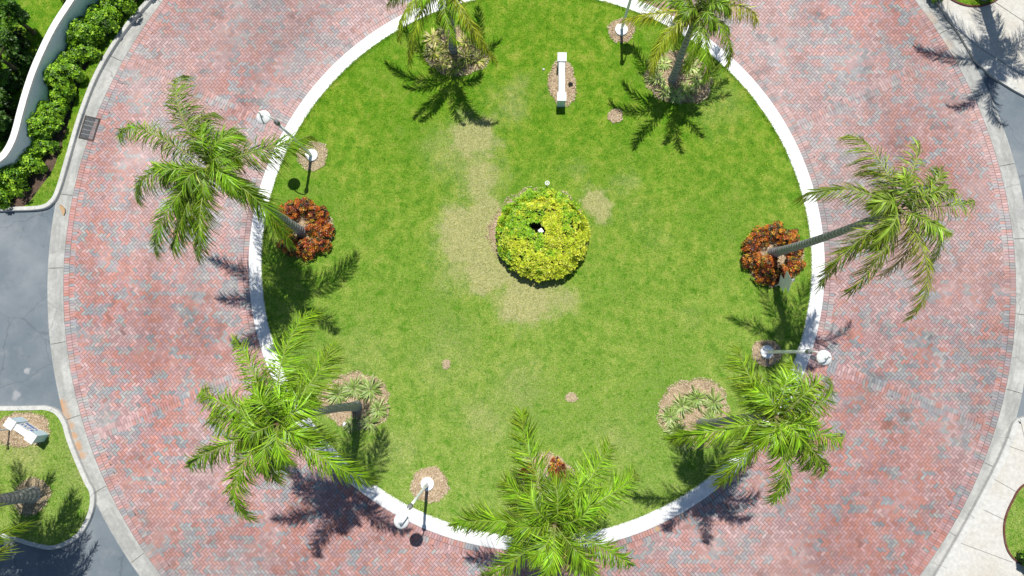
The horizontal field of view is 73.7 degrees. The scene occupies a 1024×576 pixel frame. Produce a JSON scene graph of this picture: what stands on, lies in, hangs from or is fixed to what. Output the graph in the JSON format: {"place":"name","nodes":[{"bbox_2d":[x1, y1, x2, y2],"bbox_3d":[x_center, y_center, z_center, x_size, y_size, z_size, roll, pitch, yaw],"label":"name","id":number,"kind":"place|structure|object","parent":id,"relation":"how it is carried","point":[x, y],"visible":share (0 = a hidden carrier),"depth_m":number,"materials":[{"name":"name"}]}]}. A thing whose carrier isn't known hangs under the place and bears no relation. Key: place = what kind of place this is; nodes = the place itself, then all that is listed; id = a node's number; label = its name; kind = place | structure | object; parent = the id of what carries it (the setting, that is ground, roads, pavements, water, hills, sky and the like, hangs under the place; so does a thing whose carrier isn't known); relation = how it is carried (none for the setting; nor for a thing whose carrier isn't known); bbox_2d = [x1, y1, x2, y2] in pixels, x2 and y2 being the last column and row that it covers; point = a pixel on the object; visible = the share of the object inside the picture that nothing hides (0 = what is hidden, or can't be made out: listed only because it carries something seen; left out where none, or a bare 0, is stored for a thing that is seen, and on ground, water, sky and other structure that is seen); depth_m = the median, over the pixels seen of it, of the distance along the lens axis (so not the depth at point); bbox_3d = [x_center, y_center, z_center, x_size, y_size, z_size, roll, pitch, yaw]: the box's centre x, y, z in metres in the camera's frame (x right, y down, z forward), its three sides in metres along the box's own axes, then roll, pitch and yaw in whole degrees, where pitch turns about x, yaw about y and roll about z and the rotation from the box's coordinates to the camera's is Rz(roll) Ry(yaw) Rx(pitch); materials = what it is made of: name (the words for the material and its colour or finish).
{"place":"outdoors","nodes":[
{"label":"outdoors","id":0,"kind":"place"},
{"bbox_2d":[0,0,65,152],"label":"garden lawn","id":1,"kind":"structure","parent":0,"point":[39,35],"depth_m":27.52,"materials":[{"name":"green plant"}]},
{"bbox_2d":[0,95,18,116],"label":"garden shrub","id":2,"kind":"object","parent":1,"relation":"on","point":[10,107],"visible":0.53,"depth_m":26.72,"materials":[{"name":"green plant"}]},
{"bbox_2d":[0,68,24,95],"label":"garden shrub","id":3,"kind":"object","parent":1,"relation":"on","point":[14,85],"visible":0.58,"depth_m":26.77,"materials":[{"name":"green plant"}]},
{"bbox_2d":[0,27,24,86],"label":"garden tree","id":4,"kind":"object","parent":1,"relation":"on","point":[12,50],"visible":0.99,"depth_m":25.61,"materials":[{"name":"green plant"}]},
{"bbox_2d":[0,26,30,53],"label":"garden shrub","id":5,"kind":"object","parent":1,"relation":"on","point":[23,42],"visible":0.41,"depth_m":26.98,"materials":[{"name":"green plant"}]},
{"bbox_2d":[3,51,33,77],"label":"garden shrub","id":6,"kind":"object","parent":1,"relation":"on","point":[22,62],"visible":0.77,"depth_m":26.89,"materials":[{"name":"green plant"}]},
{"bbox_2d":[0,0,36,34],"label":"garden tree","id":7,"kind":"object","parent":1,"relation":"on","point":[14,11],"visible":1,"depth_m":25.64,"materials":[{"name":"green plant"}]},
{"bbox_2d":[0,410,89,544],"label":"grass verge","id":8,"kind":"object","parent":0,"point":[64,503],"depth_m":25.47,"materials":[{"name":"green plant"}]},
{"bbox_2d":[0,478,40,560],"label":"palm tree","id":9,"kind":"object","parent":8,"relation":"on","point":[31,494],"visible":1,"depth_m":24.02,"materials":[{"name":"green plant"}]},
{"bbox_2d":[0,411,50,447],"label":"mulch bed","id":10,"kind":"object","parent":8,"relation":"on","point":[13,437],"visible":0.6,"depth_m":25.68,"materials":[{"name":"brown wood"}]},
{"bbox_2d":[3,417,48,443],"bbox_3d":[-18.004,5.265,25.349,1.305,0.710,0.360,31,85,4],"label":"monument sign","id":11,"kind":"object","parent":10,"relation":"on","point":[28,431],"visible":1,"depth_m":25.09,"materials":[{"name":"white paint"}]},
{"bbox_2d":[13,477,51,516],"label":"mulch bed","id":12,"kind":"object","parent":8,"relation":"on","point":[37,506],"visible":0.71,"depth_m":25.38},
{"bbox_2d":[0,40,101,206],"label":"planting soil","id":13,"kind":"structure","parent":0,"point":[38,180],"depth_m":26.84,"materials":[{"name":"brown soil"}]},
{"bbox_2d":[0,88,14,130],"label":"garden tree","id":14,"kind":"object","parent":13,"relation":"on","point":[5,118],"visible":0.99,"depth_m":25.61,"materials":[{"name":"green plant"}]},
{"bbox_2d":[0,185,17,209],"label":"hedge shrub","id":15,"kind":"object","parent":13,"relation":"on","point":[5,192],"visible":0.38,"depth_m":26.35,"materials":[{"name":"green plant"}]},
{"bbox_2d":[0,161,31,197],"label":"hedge shrub","id":16,"kind":"object","parent":13,"relation":"on","point":[12,177],"visible":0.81,"depth_m":26.09,"materials":[{"name":"green plant"}]},
{"bbox_2d":[15,146,47,173],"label":"hedge shrub","id":17,"kind":"object","parent":13,"relation":"on","point":[31,162],"visible":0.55,"depth_m":26.27,"materials":[{"name":"green plant"}]},
{"bbox_2d":[30,136,59,158],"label":"hedge shrub","id":18,"kind":"object","parent":13,"relation":"on","point":[41,147],"visible":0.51,"depth_m":26.49,"materials":[{"name":"green plant"}]},
{"bbox_2d":[26,109,64,140],"bbox_3d":[-18.228,-6.247,26.413,1.516,1.214,1.523,0,84,1],"label":"hedge shrub","id":19,"kind":"object","parent":13,"relation":"on","point":[40,128],"visible":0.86,"depth_m":26.25,"materials":[{"name":"green plant"}]},
{"bbox_2d":[36,100,66,124],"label":"hedge shrub","id":20,"kind":"object","parent":13,"relation":"on","point":[50,109],"visible":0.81,"depth_m":26.40,"materials":[{"name":"green plant"}]},
{"bbox_2d":[0,0,103,171],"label":"garden wall","id":21,"kind":"structure","parent":13,"relation":"on","point":[53,45],"depth_m":26.03,"materials":[{"name":"white paint"}]},
{"bbox_2d":[42,61,75,99],"bbox_3d":[-17.653,-8.163,26.645,1.345,1.165,1.620,-36,84,-3],"label":"hedge shrub","id":22,"kind":"object","parent":13,"relation":"on","point":[55,78],"visible":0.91,"depth_m":26.42,"materials":[{"name":"green plant"}]},
{"bbox_2d":[48,82,76,113],"bbox_3d":[-17.747,-7.524,26.818,1.158,0.682,1.348,0,84,1],"label":"hedge shrub","id":23,"kind":"object","parent":13,"relation":"on","point":[53,96],"visible":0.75,"depth_m":26.68,"materials":[{"name":"green plant"}]},
{"bbox_2d":[53,51,85,82],"bbox_3d":[-17.519,-8.718,26.833,1.476,0.912,1.276,0,84,1],"label":"hedge shrub","id":24,"kind":"object","parent":13,"relation":"on","point":[73,67],"visible":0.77,"depth_m":26.63,"materials":[{"name":"green plant"}]},
{"bbox_2d":[64,38,100,63],"bbox_3d":[-17.152,-9.563,27.043,1.666,0.674,1.412,0,84,1],"label":"hedge shrub","id":25,"kind":"object","parent":13,"relation":"on","point":[85,52],"visible":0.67,"depth_m":26.89,"materials":[{"name":"green plant"}]},
{"bbox_2d":[65,16,105,49],"bbox_3d":[-16.790,-10.056,26.874,1.463,1.109,1.518,0,84,1],"label":"hedge shrub","id":26,"kind":"object","parent":13,"relation":"on","point":[78,32],"visible":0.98,"depth_m":26.59,"materials":[{"name":"green plant"}]},
{"bbox_2d":[82,3,122,45],"bbox_3d":[-16.265,-10.505,27.010,1.495,0.923,1.863,0,84,1],"label":"hedge shrub","id":27,"kind":"object","parent":13,"relation":"on","point":[108,25],"visible":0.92,"depth_m":26.85,"materials":[{"name":"green plant"}]},
{"bbox_2d":[98,0,128,22],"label":"hedge shrub","id":28,"kind":"object","parent":13,"relation":"on","point":[106,4],"visible":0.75,"depth_m":27.04,"materials":[{"name":"green plant"}]},
{"bbox_2d":[107,0,137,14],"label":"hedge shrub","id":29,"kind":"object","parent":13,"relation":"on","point":[132,4],"visible":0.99,"depth_m":26.93,"materials":[{"name":"green plant"}]},
{"bbox_2d":[20,0,144,206],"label":"grass strip","id":30,"kind":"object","parent":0,"point":[38,195],"depth_m":27.02,"materials":[{"name":"green plant"}]},
{"bbox_2d":[0,3,1023,575],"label":"asphalt road","id":31,"kind":"structure","parent":0,"point":[26,379],"depth_m":26.20,"materials":[{"name":"grey asphalt"}]},
{"bbox_2d":[0,405,96,549],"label":"kerb","id":32,"kind":"structure","parent":31,"relation":"on","point":[60,415],"depth_m":25.48,"materials":[{"name":"concrete"}]},
{"bbox_2d":[0,0,153,211],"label":"kerb","id":33,"kind":"structure","parent":31,"relation":"on","point":[122,32],"depth_m":27.06,"materials":[{"name":"concrete"}]},
{"bbox_2d":[47,0,1023,575],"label":"gutter","id":34,"kind":"object","parent":31,"relation":"on","point":[127,542],"visible":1,"depth_m":26.20,"materials":[{"name":"concrete"}]},
{"bbox_2d":[78,115,100,140],"bbox_3d":[-16.755,-6.333,27.093,0.630,0.030,0.960,13,84,2],"label":"drain grate","id":35,"kind":"object","parent":34,"relation":"on","point":[86,130],"visible":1,"depth_m":27.09,"materials":[{"name":"metal"}]},
{"bbox_2d":[249,0,824,550],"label":"island kerb","id":36,"kind":"structure","parent":31,"relation":"on","point":[667,512],"depth_m":26.12,"materials":[{"name":"white paint"}]},
{"bbox_2d":[932,416,1023,575],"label":"kerb","id":37,"kind":"structure","parent":31,"relation":"on","point":[1015,423],"depth_m":24.94,"materials":[{"name":"concrete"}]},
{"bbox_2d":[973,57,1023,96],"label":"kerb","id":38,"kind":"structure","parent":31,"relation":"on","point":[987,68],"depth_m":26.73,"materials":[{"name":"concrete"}]},
{"bbox_2d":[260,0,812,536],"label":"lawn","id":39,"kind":"structure","parent":0,"point":[630,430],"depth_m":26.18,"materials":[{"name":"green plant"}]},
{"bbox_2d":[296,141,327,171],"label":"mulch bed","id":40,"kind":"object","parent":39,"relation":"on","point":[318,162],"visible":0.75,"depth_m":26.69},
{"bbox_2d":[256,110,317,161],"bbox_3d":[-8.167,-5.546,24.744,1.183,4.152,0.500,24,84,3],"label":"street lamp","id":41,"kind":"object","parent":40,"relation":"on","point":[263,117],"visible":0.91,"depth_m":23.34,"materials":[{"name":"white metal"}]},
{"bbox_2d":[292,202,333,257],"bbox_3d":[-7.948,-2.244,26.382,2.183,0.080,2.196,0,84,1],"label":"mulch bed","id":42,"kind":"object","parent":39,"relation":"on","point":[301,220],"visible":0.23,"depth_m":26.40,"materials":[{"name":"brown wood"}]},
{"bbox_2d":[115,74,321,266],"bbox_3d":[-8.783,-3.322,22.620,6.169,7.911,5.948,0,84,1],"label":"palm tree","id":43,"kind":"object","parent":42,"relation":"on","point":[191,184],"visible":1,"depth_m":19.32,"materials":[{"name":"green plant"}]},
{"bbox_2d":[276,234,301,256],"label":"croton shrub","id":44,"kind":"object","parent":42,"relation":"on","point":[294,242],"visible":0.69,"depth_m":25.98,"materials":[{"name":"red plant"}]},
{"bbox_2d":[278,199,300,221],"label":"croton shrub","id":45,"kind":"object","parent":42,"relation":"on","point":[291,213],"visible":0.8,"depth_m":26.07,"materials":[{"name":"orange plant"}]},
{"bbox_2d":[292,237,315,260],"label":"croton shrub","id":46,"kind":"object","parent":42,"relation":"on","point":[305,250],"visible":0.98,"depth_m":25.89,"materials":[{"name":"orange plant"}]},
{"bbox_2d":[293,196,315,218],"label":"croton shrub","id":47,"kind":"object","parent":42,"relation":"on","point":[303,205],"visible":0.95,"depth_m":26.09,"materials":[{"name":"orange plant"}]},
{"bbox_2d":[307,203,329,222],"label":"croton shrub","id":48,"kind":"object","parent":42,"relation":"on","point":[317,213],"visible":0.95,"depth_m":26.07,"materials":[{"name":"orange plant"}]},
{"bbox_2d":[311,235,331,253],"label":"croton shrub","id":49,"kind":"object","parent":42,"relation":"on","point":[320,244],"visible":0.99,"depth_m":25.92,"materials":[{"name":"orange plant"}]},
{"bbox_2d":[314,218,334,238],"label":"croton shrub","id":50,"kind":"object","parent":42,"relation":"on","point":[325,229],"visible":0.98,"depth_m":25.97,"materials":[{"name":"orange plant"}]},
{"bbox_2d":[317,370,389,429],"bbox_3d":[-5.949,4.207,25.629,2.766,0.081,2.226,0,84,1],"label":"mulch bed","id":51,"kind":"object","parent":39,"relation":"on","point":[340,418],"visible":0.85,"depth_m":25.61,"materials":[{"name":"brown wood"}]},
{"bbox_2d":[184,308,382,523],"bbox_3d":[-6.670,3.868,21.289,5.406,8.862,5.390,-17,84,-1],"label":"palm tree","id":52,"kind":"object","parent":51,"relation":"on","point":[282,418],"visible":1,"depth_m":17.64,"materials":[{"name":"green plant"}]},
{"bbox_2d":[324,380,350,403],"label":"strap leaf plant","id":53,"kind":"object","parent":51,"relation":"on","point":[336,399],"visible":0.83,"depth_m":25.53,"materials":[{"name":"green plant"}]},
{"bbox_2d":[339,375,365,401],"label":"strap leaf plant","id":54,"kind":"object","parent":51,"relation":"on","point":[355,391],"visible":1,"depth_m":25.55,"materials":[{"name":"green plant"}]},
{"bbox_2d":[357,410,379,434],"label":"strap leaf plant","id":55,"kind":"object","parent":51,"relation":"on","point":[367,421],"visible":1,"depth_m":25.41,"materials":[{"name":"green plant"}]},
{"bbox_2d":[357,372,383,403],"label":"strap leaf plant","id":56,"kind":"object","parent":51,"relation":"on","point":[370,387],"visible":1,"depth_m":25.52,"materials":[{"name":"green plant"}]},
{"bbox_2d":[366,396,389,419],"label":"strap leaf plant","id":57,"kind":"object","parent":51,"relation":"on","point":[377,408],"visible":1,"depth_m":25.46,"materials":[{"name":"green plant"}]},
{"bbox_2d":[394,477,433,528],"bbox_3d":[-3.331,7.299,23.232,0.500,4.154,1.183,32,85,4],"label":"street lamp","id":58,"kind":"object","parent":39,"relation":"on","point":[401,520],"visible":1,"depth_m":21.80,"materials":[{"name":"white metal"}]},
{"bbox_2d":[409,466,449,503],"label":"mulch bed","id":59,"kind":"object","parent":39,"relation":"on","point":[437,491],"visible":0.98,"depth_m":25.24,"materials":[{"name":"brown wood"}]},
{"bbox_2d":[385,0,498,67],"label":"palm tree","id":60,"kind":"object","parent":39,"relation":"on","point":[453,10],"visible":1,"depth_m":23.05,"materials":[{"name":"green plant"}]},
{"bbox_2d":[424,24,488,76],"bbox_3d":[-2.156,-9.422,27.108,2.668,0.080,2.194,0,84,1],"label":"mulch bed","id":61,"kind":"object","parent":39,"relation":"on","point":[443,38],"visible":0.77,"depth_m":27.08,"materials":[{"name":"brown wood"}]},
{"bbox_2d":[420,41,444,60],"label":"strap leaf plant","id":62,"kind":"object","parent":61,"relation":"on","point":[434,52],"visible":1,"depth_m":27.00,"materials":[{"name":"green plant"}]},
{"bbox_2d":[431,53,450,73],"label":"strap leaf plant","id":63,"kind":"object","parent":61,"relation":"on","point":[442,62],"visible":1,"depth_m":26.93,"materials":[{"name":"green plant"}]},
{"bbox_2d":[443,56,464,78],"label":"strap leaf plant","id":64,"kind":"object","parent":61,"relation":"on","point":[454,66],"visible":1,"depth_m":26.91,"materials":[{"name":"green plant"}]},
{"bbox_2d":[452,47,476,69],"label":"strap leaf plant","id":65,"kind":"object","parent":61,"relation":"on","point":[465,56],"visible":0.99,"depth_m":26.95,"materials":[{"name":"green plant"}]},
{"bbox_2d":[485,186,581,265],"bbox_3d":[0.874,-2.195,26.253,3.848,0.079,3.510,0,84,1],"label":"mulch bed","id":66,"kind":"object","parent":39,"relation":"on","point":[492,233],"visible":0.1,"depth_m":26.30,"materials":[{"name":"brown wood"}]},
{"bbox_2d":[495,187,590,282],"bbox_3d":[1.163,-2.018,25.706,3.644,1.182,3.694,0,84,1],"label":"round shrub","id":67,"kind":"object","parent":66,"relation":"in","point":[558,249],"visible":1,"depth_m":25.39,"materials":[{"name":"yellow plant"}]},
{"bbox_2d":[518,452,575,498],"bbox_3d":[1.336,6.981,25.216,2.217,0.078,1.879,0,84,1],"label":"mulch bed","id":68,"kind":"object","parent":39,"relation":"on","point":[567,466],"visible":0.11,"depth_m":25.26,"materials":[{"name":"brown wood"}]},
{"bbox_2d":[448,406,640,575],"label":"palm tree","id":69,"kind":"object","parent":68,"relation":"on","point":[527,526],"visible":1,"depth_m":17.92,"materials":[{"name":"green plant"}]},
{"bbox_2d":[547,60,576,105],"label":"mulch bed","id":70,"kind":"object","parent":39,"relation":"on","point":[552,79],"visible":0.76,"depth_m":26.89,"materials":[{"name":"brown wood"}]},
{"bbox_2d":[557,52,566,106],"bbox_3d":[1.923,-8.079,26.570,0.350,0.710,1.935,1,84,1],"label":"monument sign","id":71,"kind":"object","parent":70,"relation":"on","point":[561,63],"visible":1,"depth_m":26.30,"materials":[{"name":"white paint"}]},
{"bbox_2d":[607,17,635,42],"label":"mulch bed","id":72,"kind":"object","parent":39,"relation":"on","point":[627,36],"visible":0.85,"depth_m":27.09,"materials":[{"name":"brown wood"}]},
{"bbox_2d":[644,49,712,103],"bbox_3d":[6.528,-8.305,26.860,2.737,0.080,2.258,0,84,1],"label":"mulch bed","id":73,"kind":"object","parent":39,"relation":"on","point":[705,89],"visible":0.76,"depth_m":26.82,"materials":[{"name":"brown wood"}]},
{"bbox_2d":[672,81,698,100],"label":"strap leaf plant","id":74,"kind":"object","parent":73,"relation":"on","point":[686,89],"visible":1,"depth_m":26.67,"materials":[{"name":"green plant"}]},
{"bbox_2d":[618,0,760,84],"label":"palm tree","id":75,"kind":"object","parent":73,"relation":"on","point":[690,14],"visible":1,"depth_m":22.82,"materials":[{"name":"green plant"}]},
{"bbox_2d":[657,377,730,449],"bbox_3d":[6.752,4.651,25.401,2.767,0.080,2.704,0,84,1],"label":"mulch bed","id":76,"kind":"object","parent":39,"relation":"on","point":[675,390],"visible":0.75,"depth_m":25.45,"materials":[{"name":"brown wood"}]},
{"bbox_2d":[656,405,682,428],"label":"strap leaf plant","id":77,"kind":"object","parent":76,"relation":"on","point":[670,416],"visible":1,"depth_m":25.29,"materials":[{"name":"green plant"}]},
{"bbox_2d":[669,393,694,418],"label":"strap leaf plant","id":78,"kind":"object","parent":76,"relation":"on","point":[679,407],"visible":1,"depth_m":25.32,"materials":[{"name":"green plant"}]},
{"bbox_2d":[681,384,708,413],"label":"strap leaf plant","id":79,"kind":"object","parent":76,"relation":"on","point":[695,398],"visible":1,"depth_m":25.32,"materials":[{"name":"green plant"}]},
{"bbox_2d":[701,387,725,415],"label":"strap leaf plant","id":80,"kind":"object","parent":76,"relation":"on","point":[713,403],"visible":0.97,"depth_m":25.31,"materials":[{"name":"green plant"}]},
{"bbox_2d":[660,341,845,506],"bbox_3d":[7.013,4.181,21.342,4.610,8.310,4.528,32,85,4],"label":"palm tree","id":81,"kind":"object","parent":76,"relation":"in","point":[793,430],"visible":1,"depth_m":17.87,"materials":[{"name":"green plant"}]},
{"bbox_2d":[752,339,783,366],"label":"mulch bed","id":82,"kind":"object","parent":39,"relation":"on","point":[759,358],"visible":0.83,"depth_m":25.61,"materials":[{"name":"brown wood"}]},
{"bbox_2d":[744,232,804,287],"bbox_3d":[9.976,-1.141,26.008,2.324,0.078,2.303,0,84,1],"label":"mulch bed","id":83,"kind":"object","parent":39,"relation":"on","point":[782,259],"visible":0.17,"depth_m":26.01,"materials":[{"name":"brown wood"}]},
{"bbox_2d":[741,239,761,254],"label":"croton shrub","id":84,"kind":"object","parent":83,"relation":"on","point":[752,245],"visible":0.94,"depth_m":25.67,"materials":[{"name":"orange plant"}]},
{"bbox_2d":[741,249,763,273],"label":"croton shrub","id":85,"kind":"object","parent":83,"relation":"on","point":[751,261],"visible":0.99,"depth_m":25.64,"materials":[{"name":"orange plant"}]},
{"bbox_2d":[745,225,769,247],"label":"croton shrub","id":86,"kind":"object","parent":83,"relation":"on","point":[760,237],"visible":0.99,"depth_m":25.73,"materials":[{"name":"orange plant"}]},
{"bbox_2d":[752,263,776,285],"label":"croton shrub","id":87,"kind":"object","parent":83,"relation":"on","point":[763,276],"visible":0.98,"depth_m":25.55,"materials":[{"name":"orange plant"}]},
{"bbox_2d":[762,220,785,244],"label":"croton shrub","id":88,"kind":"object","parent":83,"relation":"on","point":[774,230],"visible":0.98,"depth_m":25.71,"materials":[{"name":"orange plant"}]},
{"bbox_2d":[770,262,795,285],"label":"croton shrub","id":89,"kind":"object","parent":83,"relation":"on","point":[779,271],"visible":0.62,"depth_m":25.55,"materials":[{"name":"plant"}]},
{"bbox_2d":[778,228,800,244],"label":"croton shrub","id":90,"kind":"object","parent":83,"relation":"on","point":[789,238],"visible":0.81,"depth_m":25.68,"materials":[{"name":"orange plant"}]},
{"bbox_2d":[783,255,806,274],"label":"croton shrub","id":91,"kind":"object","parent":83,"relation":"on","point":[795,264],"visible":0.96,"depth_m":25.59,"materials":[{"name":"orange plant"}]},
{"bbox_2d":[766,133,975,321],"bbox_3d":[10.265,-1.625,21.817,4.474,8.561,5.370,28,85,4],"label":"palm tree","id":92,"kind":"object","parent":83,"relation":"in","point":[893,210],"visible":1,"depth_m":18.19,"materials":[{"name":"green plant"}]},
{"bbox_2d":[774,270,794,292],"bbox_3d":[9.967,-0.189,25.051,0.108,1.840,0.820,-4,84,0],"label":"sign post","id":93,"kind":"object","parent":39,"relation":"on","point":[787,280],"visible":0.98,"depth_m":24.71,"materials":[{"name":"metal"}]},
{"bbox_2d":[760,345,831,364],"bbox_3d":[9.838,2.298,23.610,1.183,4.153,0.500,21,84,3],"label":"street lamp","id":94,"kind":"object","parent":39,"relation":"on","point":[823,357],"visible":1,"depth_m":22.56,"materials":[{"name":"white metal"}]},
{"bbox_2d":[63,0,1015,575],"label":"brick road","id":95,"kind":"structure","parent":0,"point":[854,322],"depth_m":25.97,"materials":[{"name":"red brick"}]},
{"bbox_2d":[937,0,1023,94],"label":"concrete apron","id":96,"kind":"object","parent":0,"point":[994,29],"visible":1,"depth_m":26.93,"materials":[{"name":"white concrete"}]},
{"bbox_2d":[942,423,1023,575],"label":"walkway","id":97,"kind":"structure","parent":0,"point":[984,533],"depth_m":24.78,"materials":[{"name":"concrete"}]},
{"bbox_2d":[1005,487,1023,562],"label":"grass bed","id":98,"kind":"object","parent":97,"relation":"on","point":[1012,529],"visible":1,"depth_m":24.77,"materials":[{"name":"green plant"}]},
{"bbox_2d":[1003,484,1023,565],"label":"bed edging","id":99,"kind":"object","parent":98,"relation":"on","point":[1006,515],"visible":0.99,"depth_m":24.78,"materials":[{"name":"concrete"}]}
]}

